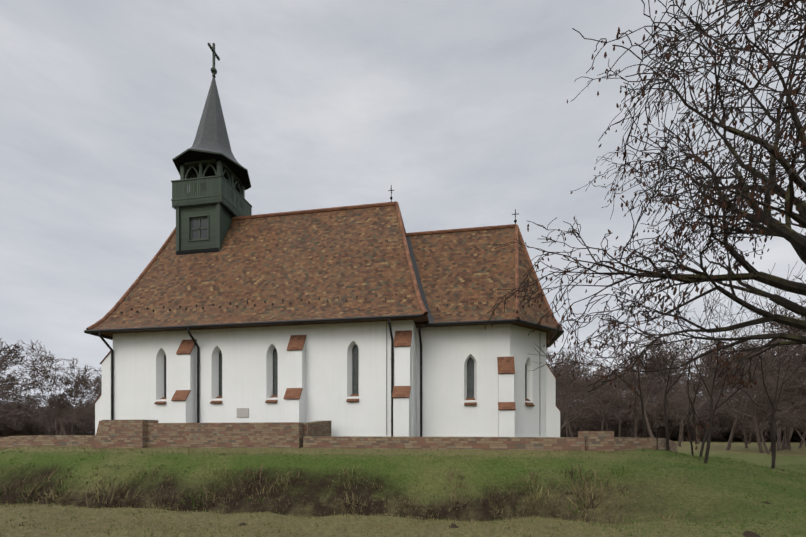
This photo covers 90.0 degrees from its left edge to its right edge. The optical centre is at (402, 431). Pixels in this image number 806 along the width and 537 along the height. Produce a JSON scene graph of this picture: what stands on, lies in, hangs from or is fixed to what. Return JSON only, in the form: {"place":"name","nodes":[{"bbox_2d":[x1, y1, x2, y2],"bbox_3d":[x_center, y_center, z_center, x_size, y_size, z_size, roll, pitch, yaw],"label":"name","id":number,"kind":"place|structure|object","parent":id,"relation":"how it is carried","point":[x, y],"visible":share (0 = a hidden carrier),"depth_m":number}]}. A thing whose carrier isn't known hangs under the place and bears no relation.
{"place":"outdoors","nodes":[
{"label":"outdoors","id":0,"kind":"place"},
{"bbox_2d":[0,439,805,536],"bbox_3d":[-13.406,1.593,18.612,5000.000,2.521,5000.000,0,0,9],"label":"terrain","id":1,"kind":"structure","parent":0,"point":[738,451],"depth_m":10.74},
{"bbox_2d":[0,386,17,411],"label":"bare tree","id":2,"kind":"object","parent":1,"relation":"on","point":[1,403],"visible":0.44,"depth_m":110.53},
{"bbox_2d":[0,382,20,402],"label":"bare tree","id":3,"kind":"object","parent":1,"relation":"on","point":[5,391],"visible":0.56,"depth_m":111.66},
{"bbox_2d":[0,401,39,436],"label":"shrub","id":4,"kind":"object","parent":1,"relation":"on","point":[19,406],"visible":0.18,"depth_m":76.94},
{"bbox_2d":[0,338,40,411],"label":"bare tree","id":5,"kind":"object","parent":1,"relation":"on","point":[6,365],"visible":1,"depth_m":34.61},
{"bbox_2d":[0,340,42,405],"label":"bare tree","id":6,"kind":"object","parent":1,"relation":"on","point":[15,397],"visible":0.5,"depth_m":44.10},
{"bbox_2d":[0,390,46,409],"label":"bare tree","id":7,"kind":"object","parent":1,"relation":"on","point":[32,399],"visible":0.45,"depth_m":110.70},
{"bbox_2d":[0,408,51,436],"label":"shrub","id":8,"kind":"object","parent":1,"relation":"on","point":[10,423],"visible":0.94,"depth_m":71.92},
{"bbox_2d":[3,407,51,435],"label":"shrub","id":9,"kind":"object","parent":1,"relation":"on","point":[38,413],"visible":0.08,"depth_m":81.18},
{"bbox_2d":[5,395,55,414],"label":"bare tree","id":10,"kind":"object","parent":1,"relation":"on","point":[22,398],"visible":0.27,"depth_m":116.63},
{"bbox_2d":[7,360,71,434],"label":"bare tree","id":11,"kind":"object","parent":1,"relation":"on","point":[41,385],"visible":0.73,"depth_m":58.22},
{"bbox_2d":[11,339,98,434],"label":"bare tree","id":12,"kind":"object","parent":1,"relation":"on","point":[34,363],"visible":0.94,"depth_m":55.87},
{"bbox_2d":[36,396,77,431],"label":"bare tree","id":13,"kind":"object","parent":1,"relation":"on","point":[42,421],"visible":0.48,"depth_m":63.25},
{"bbox_2d":[41,392,76,434],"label":"bare tree","id":14,"kind":"object","parent":1,"relation":"on","point":[57,407],"visible":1,"depth_m":55.74},
{"bbox_2d":[41,412,84,434],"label":"shrub","id":15,"kind":"object","parent":1,"relation":"on","point":[53,420],"visible":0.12,"depth_m":95.23},
{"bbox_2d":[42,387,87,434],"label":"bare tree","id":16,"kind":"object","parent":1,"relation":"on","point":[75,396],"visible":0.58,"depth_m":57.72},
{"bbox_2d":[46,420,94,434],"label":"shrub","id":17,"kind":"object","parent":1,"relation":"on","point":[86,431],"visible":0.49,"depth_m":68.90},
{"bbox_2d":[48,387,95,420],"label":"bare tree","id":18,"kind":"object","parent":1,"relation":"on","point":[87,405],"visible":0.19,"depth_m":89.47},
{"bbox_2d":[50,410,94,432],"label":"shrub","id":19,"kind":"object","parent":1,"relation":"on","point":[83,421],"visible":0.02,"depth_m":84.14},
{"bbox_2d":[59,371,98,430],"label":"bare tree","id":20,"kind":"object","parent":1,"relation":"on","point":[79,388],"visible":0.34,"depth_m":72.27},
{"bbox_2d":[67,368,101,424],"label":"bare tree","id":21,"kind":"object","parent":1,"relation":"on","point":[78,408],"visible":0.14,"depth_m":41.80},
{"bbox_2d":[75,375,101,398],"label":"bare tree","id":22,"kind":"object","parent":1,"relation":"on","point":[98,387],"visible":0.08,"depth_m":55.53},
{"bbox_2d":[87,390,101,415],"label":"bare tree","id":23,"kind":"object","parent":1,"relation":"on","point":[95,396],"visible":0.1,"depth_m":54.03},
{"bbox_2d":[113,320,415,435],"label":"church nave walls","id":24,"kind":"structure","parent":1,"relation":"on","point":[138,372],"depth_m":17.41},
{"bbox_2d":[237,408,248,416],"bbox_3d":[-6.970,-0.836,17.536,0.550,0.400,0.055,0,0,9],"label":"wall plaque","id":25,"kind":"object","parent":24,"relation":"attached to","point":[242,412],"visible":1,"depth_m":17.50},
{"bbox_2d":[91,205,558,344],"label":"roof","id":26,"kind":"structure","parent":24,"relation":"on","point":[342,255],"depth_m":18.66},
{"bbox_2d":[180,201,236,250],"bbox_3d":[-10.403,-10.146,22.168,2.300,3.820,2.500,0,0,9],"label":"tower shaft","id":27,"kind":"object","parent":26,"relation":"on","point":[203,209],"visible":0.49,"depth_m":21.01},
{"bbox_2d":[171,148,251,251],"bbox_3d":[-10.403,-11.236,22.168,4.000,6.000,4.000,0,0,9],"label":"tower frame","id":28,"kind":"object","parent":26,"relation":"on","point":[220,172],"visible":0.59,"depth_m":21.01},
{"bbox_2d":[192,219,206,238],"bbox_3d":[-10.595,-10.586,21.009,1.060,1.180,0.001,0,0,9],"label":"tower window glass","id":29,"kind":"object","parent":28,"relation":"attached to","point":[195,233],"visible":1,"depth_m":21.02},
{"bbox_2d":[172,177,251,215],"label":"tower gallery boards","id":30,"kind":"object","parent":28,"relation":"attached to","point":[208,186],"visible":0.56,"depth_m":20.85},
{"bbox_2d":[173,150,250,254],"bbox_3d":[-10.403,-11.731,22.168,3.960,4.990,3.960,0,0,9],"label":"bell tower trim","id":31,"kind":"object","parent":28,"relation":"attached to","point":[240,173],"visible":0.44,"depth_m":21.00},
{"bbox_2d":[191,75,241,165],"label":"spire","id":32,"kind":"structure","parent":28,"relation":"on","point":[211,134],"depth_m":21.58},
{"bbox_2d":[208,43,219,77],"bbox_3d":[-10.403,-20.446,22.168,0.340,1.820,0.940,0,0,9],"label":"cross","id":33,"kind":"object","parent":32,"relation":"attached to","point":[213,68],"visible":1,"depth_m":22.12},
{"bbox_2d":[121,236,507,321],"bbox_3d":[-3.867,-7.256,20.993,17.670,5.460,7.340,0,0,9],"label":"church roof leadwork","id":34,"kind":"object","parent":26,"relation":"attached to","point":[419,283],"visible":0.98,"depth_m":18.28},
{"bbox_2d":[84,314,563,436],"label":"gutters and downspouts","id":35,"kind":"object","parent":26,"relation":"attached to","point":[187,327],"visible":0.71,"depth_m":16.63},
{"bbox_2d":[86,201,562,329],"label":"ridge tiles","id":36,"kind":"object","parent":26,"relation":"attached to","point":[404,234],"visible":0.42,"depth_m":19.66},
{"bbox_2d":[388,185,518,223],"bbox_3d":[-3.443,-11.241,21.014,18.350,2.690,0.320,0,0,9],"label":"roof crosses","id":37,"kind":"object","parent":26,"relation":"attached to","point":[391,198],"visible":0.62,"depth_m":20.48},
{"bbox_2d":[154,394,534,405],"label":"window sills","id":38,"kind":"structure","parent":24,"relation":"attached to","point":[347,400],"depth_m":17.26},
{"bbox_2d":[164,344,526,398],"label":"window frames","id":39,"kind":"structure","parent":24,"relation":"attached to","point":[357,373],"depth_m":17.29},
{"bbox_2d":[165,346,525,398],"bbox_3d":[-2.002,-2.556,20.774,17.022,2.320,7.280,0,0,9],"label":"window glass","id":40,"kind":"object","parent":39,"relation":"in","point":[355,370],"visible":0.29,"depth_m":17.66},
{"bbox_2d":[95,339,559,436],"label":"buttresses","id":41,"kind":"structure","parent":1,"relation":"on","point":[185,411],"depth_m":16.78},
{"bbox_2d":[93,330,561,412],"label":"buttress caps","id":42,"kind":"object","parent":41,"relation":"attached to","point":[506,365],"visible":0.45,"depth_m":16.52},
{"bbox_2d":[0,420,676,451],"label":"brick enclosure walls","id":43,"kind":"structure","parent":1,"relation":"on","point":[139,434],"depth_m":13.90},
{"bbox_2d":[0,462,685,522],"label":"dry weed clumps","id":44,"kind":"object","parent":1,"relation":"on","point":[117,491],"visible":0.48,"depth_m":11.22},
{"bbox_2d":[331,435,546,436],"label":"wall plinth","id":45,"kind":"structure","parent":1,"relation":"on","point":[437,436],"depth_m":16.82},
{"bbox_2d":[416,324,545,435],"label":"church chancel walls","id":46,"kind":"structure","parent":1,"relation":"on","point":[448,352],"depth_m":17.07},
{"bbox_2d":[238,501,770,536],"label":"mole hills","id":47,"kind":"structure","parent":1,"relation":"on","point":[745,533],"depth_m":6.45},
{"bbox_2d":[546,354,572,389],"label":"bare tree","id":48,"kind":"object","parent":1,"relation":"on","point":[563,371],"visible":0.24,"depth_m":64.34},
{"bbox_2d":[546,348,585,386],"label":"bare tree","id":49,"kind":"object","parent":1,"relation":"on","point":[560,363],"visible":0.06,"depth_m":71.36},
{"bbox_2d":[560,420,577,436],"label":"shrub","id":50,"kind":"object","parent":1,"relation":"on","point":[563,433],"visible":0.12,"depth_m":81.50},
{"bbox_2d":[556,377,586,436],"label":"bare tree","id":51,"kind":"object","parent":1,"relation":"on","point":[558,396],"visible":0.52,"depth_m":57.35},
{"bbox_2d":[546,351,609,415],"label":"bare tree","id":52,"kind":"object","parent":1,"relation":"on","point":[581,395],"visible":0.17,"depth_m":68.66},
{"bbox_2d":[567,367,589,420],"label":"bare tree","id":53,"kind":"object","parent":1,"relation":"on","point":[576,384],"visible":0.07,"depth_m":81.43},
{"bbox_2d":[567,380,594,417],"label":"bare tree","id":54,"kind":"object","parent":1,"relation":"on","point":[578,398],"visible":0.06,"depth_m":84.49},
{"bbox_2d":[554,345,615,436],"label":"bare tree","id":55,"kind":"object","parent":1,"relation":"on","point":[583,370],"visible":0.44,"depth_m":66.99},
{"bbox_2d":[560,386,610,431],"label":"bare tree","id":56,"kind":"object","parent":1,"relation":"on","point":[589,410],"visible":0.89,"depth_m":51.43},
{"bbox_2d":[560,409,619,435],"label":"shrub","id":57,"kind":"object","parent":1,"relation":"on","point":[562,419],"visible":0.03,"depth_m":84.37},
{"bbox_2d":[560,410,620,437],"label":"shrub","id":58,"kind":"object","parent":1,"relation":"on","point":[574,431],"visible":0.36,"depth_m":76.29},
{"bbox_2d":[573,370,614,430],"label":"bare tree","id":59,"kind":"object","parent":1,"relation":"on","point":[595,392],"visible":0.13,"depth_m":77.04},
{"bbox_2d":[556,361,644,430],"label":"bare tree","id":60,"kind":"object","parent":1,"relation":"on","point":[595,378],"visible":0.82,"depth_m":49.91},
{"bbox_2d":[531,305,671,437],"bbox_3d":[6.520,-1.856,13.185,4.524,4.959,2.788,0,0,9],"label":"young tree","id":61,"kind":"object","parent":1,"relation":"on","point":[643,421],"visible":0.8,"depth_m":13.24},
{"bbox_2d":[573,415,646,437],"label":"shrub","id":62,"kind":"object","parent":1,"relation":"on","point":[628,422],"visible":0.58,"depth_m":75.77},
{"bbox_2d":[591,368,637,410],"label":"bare tree","id":63,"kind":"object","parent":1,"relation":"on","point":[615,387],"visible":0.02,"depth_m":101.44},
{"bbox_2d":[582,368,647,437],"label":"bare tree","id":64,"kind":"object","parent":1,"relation":"on","point":[611,402],"visible":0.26,"depth_m":67.69},
{"bbox_2d":[594,370,643,430],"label":"bare tree","id":65,"kind":"object","parent":1,"relation":"on","point":[620,390],"visible":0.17,"depth_m":71.38},
{"bbox_2d":[608,409,639,437],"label":"shrub","id":66,"kind":"object","parent":1,"relation":"on","point":[615,414],"visible":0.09,"depth_m":79.43},
{"bbox_2d":[586,335,693,437],"bbox_3d":[29.870,-5.393,50.518,12.904,14.425,10.515,0,0,-14],"label":"bare tree","id":67,"kind":"object","parent":1,"relation":"on","point":[615,392],"visible":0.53,"depth_m":51.17},
{"bbox_2d":[485,0,805,449],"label":"ash tree","id":68,"kind":"object","parent":1,"relation":"on","point":[794,238],"visible":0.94,"depth_m":13.50},
{"bbox_2d":[625,382,672,407],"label":"bare tree","id":69,"kind":"object","parent":1,"relation":"on","point":[652,392],"visible":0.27,"depth_m":82.98},
{"bbox_2d":[625,333,683,437],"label":"bare tree","id":70,"kind":"object","parent":1,"relation":"on","point":[665,373],"visible":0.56,"depth_m":50.15},
{"bbox_2d":[640,358,685,403],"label":"bare tree","id":71,"kind":"object","parent":1,"relation":"on","point":[658,380],"visible":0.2,"depth_m":76.74},
{"bbox_2d":[638,379,692,440],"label":"bare tree","id":72,"kind":"object","parent":1,"relation":"on","point":[657,396],"visible":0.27,"depth_m":74.14},
{"bbox_2d":[619,399,716,441],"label":"shrub","id":73,"kind":"object","parent":1,"relation":"on","point":[669,418],"visible":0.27,"depth_m":70.33},
{"bbox_2d":[648,388,695,446],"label":"bare tree","id":74,"kind":"object","parent":1,"relation":"on","point":[661,406],"visible":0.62,"depth_m":44.46},
{"bbox_2d":[649,349,707,392],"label":"bare tree","id":75,"kind":"object","parent":1,"relation":"on","point":[694,378],"visible":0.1,"depth_m":93.18},
{"bbox_2d":[647,401,731,440],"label":"shrub","id":76,"kind":"object","parent":1,"relation":"on","point":[683,421],"visible":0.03,"depth_m":72.47},
{"bbox_2d":[637,401,742,440],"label":"shrub","id":77,"kind":"object","parent":1,"relation":"on","point":[674,429],"visible":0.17,"depth_m":72.35},
{"bbox_2d":[662,384,726,440],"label":"bare tree","id":78,"kind":"object","parent":1,"relation":"on","point":[696,407],"visible":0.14,"depth_m":69.27},
{"bbox_2d":[674,340,721,395],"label":"bare tree","id":79,"kind":"object","parent":1,"relation":"on","point":[701,344],"visible":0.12,"depth_m":77.84},
{"bbox_2d":[629,262,775,463],"bbox_3d":[8.181,-1.685,11.113,3.092,5.292,3.325,0,0,9],"label":"young tree","id":80,"kind":"object","parent":1,"relation":"on","point":[709,431],"visible":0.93,"depth_m":11.30},
{"bbox_2d":[666,365,738,444],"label":"bare tree","id":81,"kind":"object","parent":1,"relation":"on","point":[689,394],"visible":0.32,"depth_m":50.30},
{"bbox_2d":[644,276,767,450],"bbox_3d":[10.106,-2.087,14.409,3.949,5.580,4.712,0,0,9],"label":"young tree","id":82,"kind":"object","parent":1,"relation":"on","point":[665,412],"visible":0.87,"depth_m":13.82},
{"bbox_2d":[679,412,736,441],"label":"shrub","id":83,"kind":"object","parent":1,"relation":"on","point":[707,437],"visible":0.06,"depth_m":70.10},
{"bbox_2d":[681,371,738,400],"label":"bare tree","id":84,"kind":"object","parent":1,"relation":"on","point":[710,385],"visible":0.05,"depth_m":104.23},
{"bbox_2d":[668,346,758,443],"bbox_3d":[42.967,-4.988,55.846,10.757,13.577,11.460,0,0,24],"label":"bare tree","id":85,"kind":"object","parent":1,"relation":"on","point":[679,379],"visible":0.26,"depth_m":58.42},
{"bbox_2d":[678,346,748,454],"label":"young tree","id":86,"kind":"object","parent":1,"relation":"on","point":[695,391],"visible":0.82,"depth_m":18.34},
{"bbox_2d":[684,409,767,441],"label":"shrub","id":87,"kind":"object","parent":1,"relation":"on","point":[719,433],"visible":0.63,"depth_m":66.67},
{"bbox_2d":[667,329,791,452],"bbox_3d":[25.623,-3.340,32.666,7.248,10.292,7.900,0,0,-29],"label":"bare tree","id":88,"kind":"object","parent":1,"relation":"on","point":[679,402],"visible":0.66,"depth_m":32.62},
{"bbox_2d":[713,395,745,428],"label":"bare tree","id":89,"kind":"object","parent":1,"relation":"on","point":[727,415],"visible":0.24,"depth_m":62.01},
{"bbox_2d":[674,349,785,449],"bbox_3d":[30.185,-3.321,37.017,7.811,10.242,7.759,0,0,8],"label":"bare tree","id":90,"kind":"object","parent":1,"relation":"on","point":[733,427],"visible":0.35,"depth_m":36.13},
{"bbox_2d":[704,352,758,393],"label":"bare tree","id":91,"kind":"object","parent":1,"relation":"on","point":[731,385],"visible":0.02,"depth_m":72.68},
{"bbox_2d":[684,312,803,456],"bbox_3d":[12.312,-1.538,14.358,3.945,5.005,2.647,0,0,9],"label":"young tree","id":92,"kind":"object","parent":1,"relation":"on","point":[703,441],"visible":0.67,"depth_m":14.13},
{"bbox_2d":[717,352,778,447],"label":"bare tree","id":93,"kind":"object","parent":1,"relation":"on","point":[744,428],"visible":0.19,"depth_m":42.39},
{"bbox_2d":[726,388,771,443],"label":"bare tree","id":94,"kind":"object","parent":1,"relation":"on","point":[751,417],"visible":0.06,"depth_m":57.92},
{"bbox_2d":[705,375,797,449],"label":"bare tree","id":95,"kind":"object","parent":1,"relation":"on","point":[777,434],"visible":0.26,"depth_m":40.36},
{"bbox_2d":[701,317,805,453],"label":"young tree","id":96,"kind":"object","parent":1,"relation":"on","point":[713,368],"visible":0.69,"depth_m":15.64},
{"bbox_2d":[733,398,775,441],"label":"shrub","id":97,"kind":"object","parent":1,"relation":"on","point":[746,417],"visible":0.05,"depth_m":67.08},
{"bbox_2d":[706,261,805,468],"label":"young tree","id":98,"kind":"object","parent":1,"relation":"on","point":[774,438],"visible":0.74,"depth_m":13.15},
{"bbox_2d":[731,366,789,449],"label":"bare tree","id":99,"kind":"object","parent":1,"relation":"on","point":[784,432],"visible":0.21,"depth_m":37.45},
{"bbox_2d":[721,410,803,441],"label":"shrub","id":100,"kind":"object","parent":1,"relation":"on","point":[764,435],"visible":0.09,"depth_m":67.72},
{"bbox_2d":[728,342,802,441],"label":"bare tree","id":101,"kind":"object","parent":1,"relation":"on","point":[765,440],"visible":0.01,"depth_m":68.60},
{"bbox_2d":[738,380,805,445],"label":"bare tree","id":102,"kind":"object","parent":1,"relation":"on","point":[764,409],"visible":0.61,"depth_m":33.72},
{"bbox_2d":[743,427,803,441],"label":"shrub","id":103,"kind":"object","parent":1,"relation":"on","point":[782,437],"visible":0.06,"depth_m":67.57},
{"bbox_2d":[742,363,805,453],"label":"bare tree","id":104,"kind":"object","parent":1,"relation":"on","point":[784,397],"visible":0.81,"depth_m":29.72},
{"bbox_2d":[742,289,805,374],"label":"bare tree","id":105,"kind":"object","parent":1,"relation":"on","point":[785,328],"visible":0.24,"depth_m":41.00},
{"bbox_2d":[747,356,805,449],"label":"bare tree","id":106,"kind":"object","parent":1,"relation":"on","point":[788,440],"visible":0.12,"depth_m":38.57},
{"bbox_2d":[755,329,805,449],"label":"bare tree","id":107,"kind":"object","parent":1,"relation":"on","point":[793,368],"visible":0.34,"depth_m":38.11},
{"bbox_2d":[755,329,805,395],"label":"bare tree","id":108,"kind":"object","parent":1,"relation":"on","point":[801,355],"visible":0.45,"depth_m":32.81},
{"bbox_2d":[759,364,805,451],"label":"bare tree","id":109,"kind":"object","parent":1,"relation":"on","point":[790,386],"visible":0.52,"depth_m":32.08},
{"bbox_2d":[759,409,805,441],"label":"shrub","id":110,"kind":"object","parent":1,"relation":"on","point":[798,429],"visible":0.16,"depth_m":64.92},
{"bbox_2d":[766,275,805,327],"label":"bare tree","id":111,"kind":"object","parent":1,"relation":"on","point":[786,314],"visible":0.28,"depth_m":38.37},
{"bbox_2d":[773,363,805,445],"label":"bare tree","id":112,"kind":"object","parent":1,"relation":"on","point":[779,430],"visible":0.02,"depth_m":50.30},
{"bbox_2d":[775,366,805,430],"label":"bare tree","id":113,"kind":"object","parent":1,"relation":"on","point":[786,413],"visible":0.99,"depth_m":27.75},
{"bbox_2d":[796,414,805,434],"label":"shrub","id":114,"kind":"object","parent":1,"relation":"on","point":[803,428],"visible":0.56,"depth_m":60.79},
{"bbox_2d":[798,381,805,447],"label":"bare tree","id":115,"kind":"object","parent":1,"relation":"on","point":[801,442],"visible":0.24,"depth_m":43.38},
{"bbox_2d":[0,0,805,407],"label":"sky","id":116,"kind":"structure","parent":0,"point":[460,107]}
]}

